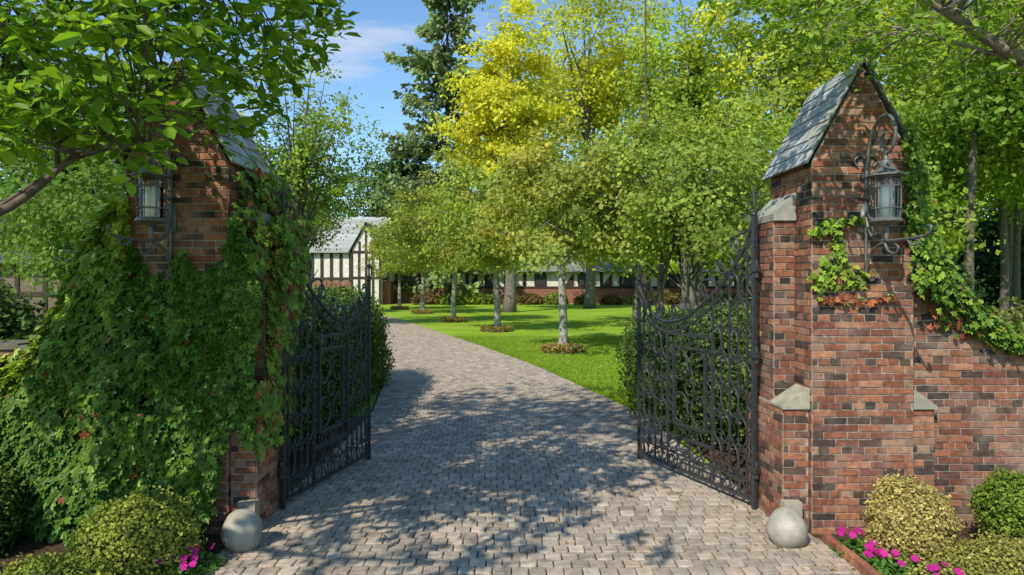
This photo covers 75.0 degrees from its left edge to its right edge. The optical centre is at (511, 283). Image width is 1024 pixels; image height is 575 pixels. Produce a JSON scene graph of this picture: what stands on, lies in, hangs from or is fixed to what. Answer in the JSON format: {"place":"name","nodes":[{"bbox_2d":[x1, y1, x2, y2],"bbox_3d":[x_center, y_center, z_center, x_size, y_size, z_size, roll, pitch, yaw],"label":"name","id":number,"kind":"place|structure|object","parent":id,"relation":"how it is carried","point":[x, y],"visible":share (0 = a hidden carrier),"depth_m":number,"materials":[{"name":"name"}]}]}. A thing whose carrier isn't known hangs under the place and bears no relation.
{"place":"outdoors","nodes":[
{"label":"outdoors","id":0,"kind":"place"},
{"bbox_2d":[0,0,996,227],"label":"sky","id":1,"kind":"structure","parent":0,"point":[382,25],"materials":[{"name":"blue"}]},
{"bbox_2d":[203,315,861,574],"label":"driveway","id":2,"kind":"structure","parent":0,"point":[513,455],"depth_m":6.13,"materials":[{"name":"grey stone"}]},
{"bbox_2d":[220,509,262,552],"bbox_3d":[-2.028,1.863,5.000,0.301,0.325,0.302,0,0,0],"label":"guard stone","id":3,"kind":"object","parent":2,"relation":"on","point":[241,530],"visible":0.86,"depth_m":4.90,"materials":[{"name":"stone"}]},
{"bbox_2d":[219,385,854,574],"bbox_3d":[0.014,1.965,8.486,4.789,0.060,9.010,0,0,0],"label":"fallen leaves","id":4,"kind":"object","parent":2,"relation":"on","point":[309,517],"visible":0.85,"depth_m":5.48,"materials":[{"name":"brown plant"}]},
{"bbox_2d":[766,507,807,548],"bbox_3d":[2.082,1.859,5.045,0.291,0.314,0.291,0,0,0],"label":"guard stone","id":5,"kind":"object","parent":2,"relation":"on","point":[786,527],"visible":0.93,"depth_m":4.95,"materials":[{"name":"stone"}]},
{"bbox_2d":[290,298,999,489],"bbox_3d":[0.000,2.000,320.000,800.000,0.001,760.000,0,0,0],"label":"ground","id":6,"kind":"structure","parent":0,"point":[541,320],"depth_m":33.93,"materials":[{"name":"green plant"}]},
{"bbox_2d":[0,340,28,369],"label":"brick wall","id":7,"kind":"structure","parent":6,"relation":"on","point":[9,346],"depth_m":5.43,"materials":[{"name":"stone"}]},
{"bbox_2d":[0,271,48,339],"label":"garden shrub","id":8,"kind":"object","parent":6,"relation":"on","point":[17,322],"visible":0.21,"depth_m":7.49,"materials":[{"name":"green plant"}]},
{"bbox_2d":[0,216,61,324],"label":"stucco cottage","id":9,"kind":"structure","parent":6,"relation":"on","point":[22,288],"depth_m":31.00,"materials":[{"name":"beige paint"}]},
{"bbox_2d":[0,129,125,299],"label":"garden tree","id":10,"kind":"object","parent":6,"relation":"on","point":[66,201],"visible":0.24,"depth_m":14.08,"materials":[{"name":"green plant"}]},
{"bbox_2d":[0,59,134,197],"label":"tall tree","id":11,"kind":"object","parent":6,"relation":"on","point":[36,142],"visible":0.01,"depth_m":36.08,"materials":[{"name":"green plant"}]},
{"bbox_2d":[0,48,143,270],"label":"garden tree","id":12,"kind":"object","parent":6,"relation":"on","point":[24,166],"visible":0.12,"depth_m":20.69,"materials":[{"name":"green plant"}]},
{"bbox_2d":[0,534,223,572],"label":"planting bed","id":13,"kind":"object","parent":6,"relation":"on","point":[25,545],"depth_m":5.01,"materials":[{"name":"soil"}]},
{"bbox_2d":[0,460,34,553],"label":"box shrub","id":14,"kind":"object","parent":13,"relation":"on","point":[11,524],"visible":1,"depth_m":4.95,"materials":[{"name":"green plant"}]},
{"bbox_2d":[0,551,122,574],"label":"box shrub","id":15,"kind":"object","parent":13,"relation":"on","point":[66,564],"visible":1,"depth_m":3.98,"materials":[{"name":"green plant"}]},
{"bbox_2d":[61,485,207,574],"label":"box shrub","id":16,"kind":"object","parent":13,"relation":"on","point":[140,535],"visible":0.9,"depth_m":4.39,"materials":[{"name":"green plant"}]},
{"bbox_2d":[154,554,203,574],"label":"impatiens","id":17,"kind":"object","parent":13,"relation":"on","point":[182,570],"visible":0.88,"depth_m":4.42,"materials":[{"name":"pink plant"}]},
{"bbox_2d":[0,0,360,216],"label":"magnolia tree","id":18,"kind":"object","parent":13,"relation":"on","point":[34,109],"visible":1,"depth_m":3.55,"materials":[{"name":"green plant"}]},
{"bbox_2d":[174,541,225,574],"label":"impatiens","id":19,"kind":"object","parent":13,"relation":"on","point":[202,558],"visible":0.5,"depth_m":4.60,"materials":[{"name":"green plant"}]},
{"bbox_2d":[114,58,289,533],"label":"gate pillar","id":20,"kind":"structure","parent":6,"relation":"on","point":[206,192],"depth_m":5.30,"materials":[{"name":"brick"}]},
{"bbox_2d":[106,114,181,281],"bbox_3d":[-2.700,-0.643,4.867,0.276,1.261,0.853,0,0,0],"label":"wall lantern","id":21,"kind":"object","parent":20,"relation":"attached to","point":[151,219],"depth_m":4.99,"materials":[{"name":"metal"}]},
{"bbox_2d":[0,163,311,547],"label":"ivy","id":22,"kind":"object","parent":20,"relation":"attached to","point":[114,384],"visible":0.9,"depth_m":5.18,"materials":[{"name":"green plant"}]},
{"bbox_2d":[277,187,371,509],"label":"entrance gate","id":23,"kind":"structure","parent":20,"relation":"attached to","point":[282,471],"depth_m":6.49,"materials":[{"name":"metal"}]},
{"bbox_2d":[231,41,387,287],"bbox_3d":[-9.224,-4.200,28.758,7.943,12.558,9.235,0,0,0],"label":"airy tree","id":24,"kind":"object","parent":6,"relation":"on","point":[303,167],"visible":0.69,"depth_m":28.53,"materials":[{"name":"green plant"}]},
{"bbox_2d":[289,416,363,488],"bbox_3d":[-3.675,1.994,7.950,3.050,0.001,4.100,0,0,0],"label":"planting bed","id":25,"kind":"object","parent":6,"relation":"on","point":[318,454],"depth_m":7.90,"materials":[{"name":"soil"}]},
{"bbox_2d":[290,179,362,255],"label":"airy tree","id":26,"kind":"object","parent":6,"relation":"on","point":[314,239],"visible":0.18,"depth_m":43.11,"materials":[{"name":"green plant"}]},
{"bbox_2d":[304,173,365,285],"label":"tall tree","id":27,"kind":"object","parent":6,"relation":"on","point":[308,276],"visible":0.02,"depth_m":77.50,"materials":[{"name":"green plant"}]},
{"bbox_2d":[289,279,398,453],"bbox_3d":[-3.441,0.977,10.411,2.597,2.122,9.218,0,0,0],"label":"clipped hedge","id":28,"kind":"object","parent":6,"relation":"on","point":[379,369],"visible":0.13,"depth_m":9.63,"materials":[{"name":"green plant"}]},
{"bbox_2d":[326,116,438,216],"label":"dark tree","id":29,"kind":"object","parent":6,"relation":"on","point":[380,166],"visible":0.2,"depth_m":72.70,"materials":[{"name":"green plant"}]},
{"bbox_2d":[390,305,408,309],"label":"tree ring bed","id":30,"kind":"object","parent":6,"relation":"on","point":[396,307],"visible":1,"depth_m":50.53,"materials":[{"name":"brown plant"}]},
{"bbox_2d":[356,199,434,305],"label":"ornamental tree","id":31,"kind":"object","parent":30,"relation":"in","point":[378,273],"visible":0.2,"depth_m":50.86,"materials":[{"name":"green plant"}]},
{"bbox_2d":[360,142,443,302],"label":"spruce tree","id":32,"kind":"object","parent":6,"relation":"on","point":[410,167],"visible":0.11,"depth_m":71.93,"materials":[{"name":"green plant"}]},
{"bbox_2d":[411,309,432,313],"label":"tree ring bed","id":33,"kind":"object","parent":6,"relation":"on","point":[420,311],"visible":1,"depth_m":43.58,"materials":[{"name":"brown plant"}]},
{"bbox_2d":[353,189,451,310],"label":"ornamental tree","id":34,"kind":"object","parent":33,"relation":"in","point":[406,266],"visible":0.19,"depth_m":43.02,"materials":[{"name":"green plant"}]},
{"bbox_2d":[409,291,439,304],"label":"foundation shrub","id":35,"kind":"object","parent":6,"relation":"on","point":[431,298],"visible":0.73,"depth_m":61.84,"materials":[{"name":"brown plant"}]},
{"bbox_2d":[373,0,518,300],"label":"spruce tree","id":36,"kind":"object","parent":6,"relation":"on","point":[424,62],"visible":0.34,"depth_m":64.32,"materials":[{"name":"green plant"}]},
{"bbox_2d":[438,293,466,304],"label":"foundation shrub","id":37,"kind":"object","parent":6,"relation":"on","point":[446,299],"visible":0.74,"depth_m":61.31,"materials":[{"name":"green plant"}]},
{"bbox_2d":[440,316,467,322],"bbox_3d":[-3.025,1.868,34.510,1.507,0.370,1.509,0,0,20],"label":"tree ring bed","id":38,"kind":"object","parent":6,"relation":"on","point":[455,319],"visible":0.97,"depth_m":34.09,"materials":[{"name":"brown plant"}]},
{"bbox_2d":[374,148,529,318],"bbox_3d":[-3.074,-2.460,34.559,6.254,9.070,7.538,0,0,44],"label":"ornamental tree","id":39,"kind":"object","parent":38,"relation":"in","point":[407,231],"visible":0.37,"depth_m":33.67,"materials":[{"name":"green plant"}]},
{"bbox_2d":[463,291,493,304],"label":"foundation shrub","id":40,"kind":"object","parent":6,"relation":"on","point":[480,298],"visible":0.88,"depth_m":61.92,"materials":[{"name":"green plant"}]},
{"bbox_2d":[479,324,513,331],"bbox_3d":[-0.614,1.868,27.805,1.507,0.370,1.509,0,0,-12],"label":"tree ring bed","id":41,"kind":"object","parent":6,"relation":"on","point":[496,328],"visible":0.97,"depth_m":27.36,"materials":[{"name":"brown plant"}]},
{"bbox_2d":[402,144,555,325],"bbox_3d":[-0.682,-1.658,27.755,7.671,7.464,7.700,0,0,0],"label":"ornamental tree","id":42,"kind":"object","parent":41,"relation":"in","point":[471,257],"visible":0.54,"depth_m":26.88,"materials":[{"name":"green plant"}]},
{"bbox_2d":[492,294,503,304],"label":"foundation shrub","id":43,"kind":"object","parent":6,"relation":"on","point":[501,299],"visible":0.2,"depth_m":61.80,"materials":[{"name":"green plant"}]},
{"bbox_2d":[424,0,589,312],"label":"tall tree","id":44,"kind":"object","parent":6,"relation":"on","point":[503,98],"visible":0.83,"depth_m":44.82,"materials":[{"name":"yellow plant"}]},
{"bbox_2d":[478,123,577,229],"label":"tall tree","id":45,"kind":"object","parent":6,"relation":"on","point":[550,163],"visible":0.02,"depth_m":68.77,"materials":[{"name":"green plant"}]},
{"bbox_2d":[308,217,750,304],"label":"tudor house","id":46,"kind":"structure","parent":6,"relation":"on","point":[332,268],"depth_m":65.89,"materials":[{"name":"paint"}]},
{"bbox_2d":[409,274,420,285],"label":"window","id":47,"kind":"structure","parent":46,"relation":"in","point":[414,280],"depth_m":65.89,"materials":[{"name":"glass"}]},
{"bbox_2d":[487,274,493,285],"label":"window","id":48,"kind":"structure","parent":46,"relation":"in","point":[489,282],"depth_m":65.89,"materials":[{"name":"glass"}]},
{"bbox_2d":[534,274,545,285],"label":"window","id":49,"kind":"structure","parent":46,"relation":"in","point":[539,280],"depth_m":65.89,"materials":[{"name":"glass"}]},
{"bbox_2d":[578,274,585,285],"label":"window","id":50,"kind":"structure","parent":46,"relation":"in","point":[581,277],"depth_m":65.89,"materials":[{"name":"glass"}]},
{"bbox_2d":[623,274,634,285],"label":"window","id":51,"kind":"structure","parent":46,"relation":"in","point":[627,281],"depth_m":65.89,"materials":[{"name":"glass"}]},
{"bbox_2d":[669,274,680,285],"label":"window","id":52,"kind":"structure","parent":46,"relation":"in","point":[672,276],"depth_m":65.89,"materials":[{"name":"glass"}]},
{"bbox_2d":[516,292,544,304],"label":"foundation shrub","id":53,"kind":"object","parent":6,"relation":"on","point":[529,299],"visible":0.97,"depth_m":61.57,"materials":[{"name":"brown plant"}]},
{"bbox_2d":[543,291,568,304],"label":"foundation shrub","id":54,"kind":"object","parent":6,"relation":"on","point":[551,299],"visible":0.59,"depth_m":61.80,"materials":[{"name":"green plant"}]},
{"bbox_2d":[538,341,585,353],"bbox_3d":[1.459,1.875,19.375,1.430,0.351,1.428,0,0,0],"label":"tree ring bed","id":55,"kind":"object","parent":6,"relation":"on","point":[556,348],"visible":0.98,"depth_m":19.03,"materials":[{"name":"brown plant"}]},
{"bbox_2d":[462,72,650,345],"bbox_3d":[1.541,-2.054,19.431,5.686,8.246,6.852,0,0,-16],"label":"ornamental tree","id":56,"kind":"object","parent":55,"relation":"in","point":[553,249],"visible":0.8,"depth_m":18.63,"materials":[{"name":"green plant"}]},
{"bbox_2d":[453,335,673,430],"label":"grass","id":57,"kind":"structure","parent":6,"relation":"on","point":[592,377],"depth_m":17.40,"materials":[{"name":"green plant"}]},
{"bbox_2d":[573,293,584,304],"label":"foundation shrub","id":58,"kind":"object","parent":6,"relation":"on","point":[578,300],"visible":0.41,"depth_m":61.70,"materials":[{"name":"brown plant"}]},
{"bbox_2d":[512,0,708,308],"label":"tall tree","id":59,"kind":"object","parent":6,"relation":"on","point":[601,69],"visible":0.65,"depth_m":51.38,"materials":[{"name":"yellow plant"}]},
{"bbox_2d":[598,294,623,304],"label":"foundation shrub","id":60,"kind":"object","parent":6,"relation":"on","point":[611,299],"visible":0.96,"depth_m":61.27,"materials":[{"name":"green plant"}]},
{"bbox_2d":[549,131,713,322],"bbox_3d":[6.325,-2.737,32.994,10.815,9.654,10.629,0,0,37],"label":"orchard tree","id":61,"kind":"object","parent":6,"relation":"on","point":[634,312],"visible":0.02,"depth_m":32.59,"materials":[{"name":"green plant"}]},
{"bbox_2d":[624,295,642,304],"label":"foundation shrub","id":62,"kind":"object","parent":6,"relation":"on","point":[628,300],"visible":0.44,"depth_m":62.03,"materials":[{"name":"green plant"}]},
{"bbox_2d":[595,63,679,179],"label":"tall tree","id":63,"kind":"object","parent":6,"relation":"on","point":[631,141],"visible":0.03,"depth_m":75.52,"materials":[{"name":"green plant"}]},
{"bbox_2d":[644,0,646,316],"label":"bare mast","id":64,"kind":"object","parent":6,"relation":"on","point":[645,290],"visible":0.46,"depth_m":39.95,"materials":[{"name":"grey metal"}]},
{"bbox_2d":[309,205,999,298],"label":"woodland","id":65,"kind":"object","parent":6,"relation":"on","point":[948,220],"visible":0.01,"depth_m":84.89,"materials":[{"name":"green plant"}]},
{"bbox_2d":[514,55,806,311],"bbox_3d":[4.545,-1.733,17.385,7.480,7.675,7.768,0,0,-45],"label":"spreading tree","id":66,"kind":"object","parent":6,"relation":"on","point":[706,202],"visible":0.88,"depth_m":16.59,"materials":[{"name":"green plant"}]},
{"bbox_2d":[647,288,680,304],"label":"foundation shrub","id":67,"kind":"object","parent":6,"relation":"on","point":[670,297],"visible":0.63,"depth_m":61.29,"materials":[{"name":"brown plant"}]},
{"bbox_2d":[611,297,750,448],"bbox_3d":[3.321,1.104,9.940,3.501,1.872,5.806,0,0,0],"label":"clipped hedge","id":68,"kind":"object","parent":6,"relation":"on","point":[630,354],"visible":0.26,"depth_m":8.44,"materials":[{"name":"green plant"}]},
{"bbox_2d":[605,0,784,307],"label":"tall tree","id":69,"kind":"object","parent":6,"relation":"on","point":[694,89],"visible":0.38,"depth_m":44.27,"materials":[{"name":"green plant"}]},
{"bbox_2d":[617,87,792,303],"bbox_3d":[8.548,-2.306,24.899,9.832,8.777,9.662,0,0,-29],"label":"orchard tree","id":70,"kind":"object","parent":6,"relation":"on","point":[713,259],"visible":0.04,"depth_m":23.33,"materials":[{"name":"green plant"}]},
{"bbox_2d":[679,431,745,490],"bbox_3d":[3.900,1.994,7.550,3.400,0.001,3.300,0,0,0],"label":"planting bed","id":71,"kind":"object","parent":6,"relation":"on","point":[708,457],"visible":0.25,"depth_m":7.63,"materials":[{"name":"soil"}]},
{"bbox_2d":[727,246,995,384],"bbox_3d":[4.061,0.766,7.974,3.046,2.550,2.620,0,0,0],"label":"clipped hedge","id":72,"kind":"object","parent":71,"relation":"on","point":[969,281],"visible":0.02,"depth_m":7.40,"materials":[{"name":"green plant"}]},
{"bbox_2d":[706,293,734,304],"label":"foundation shrub","id":73,"kind":"object","parent":6,"relation":"on","point":[725,295],"visible":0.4,"depth_m":61.22,"materials":[{"name":"green plant"}]},
{"bbox_2d":[731,291,750,303],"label":"foundation shrub","id":74,"kind":"object","parent":6,"relation":"on","point":[733,295],"visible":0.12,"depth_m":61.93,"materials":[{"name":"green plant"}]},
{"bbox_2d":[663,0,940,176],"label":"tall tree","id":75,"kind":"object","parent":6,"relation":"on","point":[744,62],"visible":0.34,"depth_m":38.14,"materials":[{"name":"green plant"}]},
{"bbox_2d":[713,8,959,219],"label":"tall tree","id":76,"kind":"object","parent":6,"relation":"on","point":[830,71],"depth_m":54.97,"materials":[{"name":"green plant"}]},
{"bbox_2d":[749,58,937,533],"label":"gate pillar","id":77,"kind":"structure","parent":6,"relation":"on","point":[845,412],"depth_m":5.30,"materials":[{"name":"brick"}]},
{"bbox_2d":[635,186,760,509],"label":"entrance gate","id":78,"kind":"structure","parent":77,"relation":"attached to","point":[754,355],"depth_m":6.32,"materials":[{"name":"metal"}]},
{"bbox_2d":[853,113,932,281],"bbox_3d":[2.800,-0.643,4.867,0.276,1.261,0.853,0,0,0],"label":"wall lantern","id":79,"kind":"object","parent":77,"relation":"attached to","point":[886,169],"depth_m":4.98,"materials":[{"name":"metal"}]},
{"bbox_2d":[806,119,1023,358],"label":"ivy","id":80,"kind":"object","parent":77,"relation":"attached to","point":[936,275],"visible":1,"depth_m":5.25,"materials":[{"name":"green plant"}]},
{"bbox_2d":[698,0,1023,123],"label":"overhanging tree","id":81,"kind":"object","parent":6,"relation":"on","point":[996,50],"visible":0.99,"depth_m":4.76,"materials":[{"name":"green plant"}]},
{"bbox_2d":[787,44,947,152],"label":"woodland tree","id":82,"kind":"object","parent":6,"relation":"on","point":[835,66],"depth_m":30.61,"materials":[{"name":"green plant"}]},
{"bbox_2d":[753,0,1014,260],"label":"tall tree","id":83,"kind":"object","parent":6,"relation":"on","point":[902,87],"visible":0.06,"depth_m":34.11,"materials":[{"name":"green plant"}]},
{"bbox_2d":[758,86,1017,260],"bbox_3d":[13.553,-2.737,27.116,10.629,9.654,10.815,0,0,12],"label":"orchard tree","id":84,"kind":"object","parent":6,"relation":"on","point":[942,230],"visible":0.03,"depth_m":24.70,"materials":[{"name":"green plant"}]},
{"bbox_2d":[808,528,995,573],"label":"planting bed","id":85,"kind":"object","parent":6,"relation":"on","point":[966,533],"depth_m":5.25,"materials":[{"name":"soil"}]},
{"bbox_2d":[821,533,882,574],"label":"bed edging","id":86,"kind":"object","parent":85,"relation":"on","point":[862,566],"visible":0.79,"depth_m":4.70,"materials":[{"name":"brick"}]},
{"bbox_2d":[828,526,877,559],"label":"impatiens","id":87,"kind":"object","parent":85,"relation":"on","point":[858,545],"visible":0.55,"depth_m":4.87,"materials":[{"name":"pink plant"}]},
{"bbox_2d":[861,543,910,574],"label":"impatiens","id":88,"kind":"object","parent":85,"relation":"on","point":[864,557],"visible":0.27,"depth_m":4.61,"materials":[{"name":"pink plant"}]},
{"bbox_2d":[863,545,919,574],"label":"impatiens","id":89,"kind":"object","parent":85,"relation":"on","point":[891,565],"visible":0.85,"depth_m":4.49,"materials":[{"name":"pink plant"}]},
{"bbox_2d":[860,468,965,567],"bbox_3d":[2.871,1.692,4.795,0.723,0.633,0.700,0,0,0],"label":"box shrub","id":90,"kind":"object","parent":85,"relation":"on","point":[904,515],"visible":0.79,"depth_m":4.63,"materials":[{"name":"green plant"}]},
{"bbox_2d":[926,561,964,574],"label":"impatiens","id":91,"kind":"object","parent":85,"relation":"on","point":[933,567],"visible":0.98,"depth_m":4.31,"materials":[{"name":"pink plant"}]},
{"bbox_2d":[892,527,1023,574],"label":"box shrub","id":92,"kind":"object","parent":85,"relation":"on","point":[1000,555],"visible":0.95,"depth_m":4.36,"materials":[{"name":"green plant"}]},
{"bbox_2d":[965,465,1023,545],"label":"box shrub","id":93,"kind":"object","parent":85,"relation":"on","point":[996,500],"visible":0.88,"depth_m":4.79,"materials":[{"name":"green plant"}]},
{"bbox_2d":[878,7,966,98],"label":"tall tree","id":94,"kind":"object","parent":6,"relation":"on","point":[905,66],"depth_m":37.15,"materials":[{"name":"green plant"}]},
{"bbox_2d":[869,9,1023,223],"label":"woodland tree","id":95,"kind":"object","parent":6,"relation":"on","point":[949,164],"visible":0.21,"depth_m":26.22,"materials":[{"name":"green plant"}]},
{"bbox_2d":[870,0,1023,289],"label":"woodland tree","id":96,"kind":"object","parent":6,"relation":"on","point":[982,119],"visible":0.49,"depth_m":24.80,"materials":[{"name":"green plant"}]},
{"bbox_2d":[876,0,1023,163],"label":"woodland tree","id":97,"kind":"object","parent":6,"relation":"on","point":[1007,92],"visible":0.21,"depth_m":24.14,"materials":[{"name":"green plant"}]},
{"bbox_2d":[885,26,1023,270],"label":"woodland tree","id":98,"kind":"object","parent":6,"relation":"on","point":[951,219],"visible":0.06,"depth_m":30.73,"materials":[{"name":"green plant"}]},
{"bbox_2d":[898,30,1023,309],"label":"woodland tree","id":99,"kind":"object","parent":6,"relation":"on","point":[1004,265],"visible":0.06,"depth_m":28.33,"materials":[{"name":"green plant"}]},
{"bbox_2d":[913,271,1023,527],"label":"brick wall","id":100,"kind":"structure","parent":6,"relation":"on","point":[970,387],"depth_m":5.43,"materials":[{"name":"brick"}]},
{"bbox_2d":[913,200,1023,311],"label":"undergrowth","id":101,"kind":"object","parent":6,"relation":"on","point":[985,259],"visible":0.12,"depth_m":45.13,"materials":[{"name":"green plant"}]},
{"bbox_2d":[936,126,1023,309],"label":"woodland tree","id":102,"kind":"object","parent":6,"relation":"on","point":[1016,286],"visible":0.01,"depth_m":30.91,"materials":[{"name":"brown plant"}]},
{"bbox_2d":[947,195,1023,302],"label":"tall tree","id":103,"kind":"object","parent":6,"relation":"on","point":[983,227],"visible":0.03,"depth_m":49.52,"materials":[{"name":"green plant"}]},
{"bbox_2d":[978,198,1023,232],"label":"woodland tree","id":104,"kind":"object","parent":6,"relation":"on","point":[1008,217],"visible":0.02,"depth_m":34.87,"materials":[{"name":"green plant"}]},
{"bbox_2d":[986,296,1023,336],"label":"garden shrub","id":105,"kind":"object","parent":6,"relation":"on","point":[1012,316],"visible":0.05,"depth_m":8.31,"materials":[{"name":"green plant"}]},
{"bbox_2d":[994,131,1022,310],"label":"woodland tree","id":106,"kind":"object","parent":6,"relation":"on","point":[1010,236],"depth_m":33.38,"materials":[{"name":"brown plant"}]},
{"bbox_2d":[1008,124,1023,184],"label":"woodland tree","id":107,"kind":"object","parent":6,"relation":"on","point":[1019,136],"visible":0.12,"depth_m":26.18,"materials":[{"name":"green plant"}]}
]}

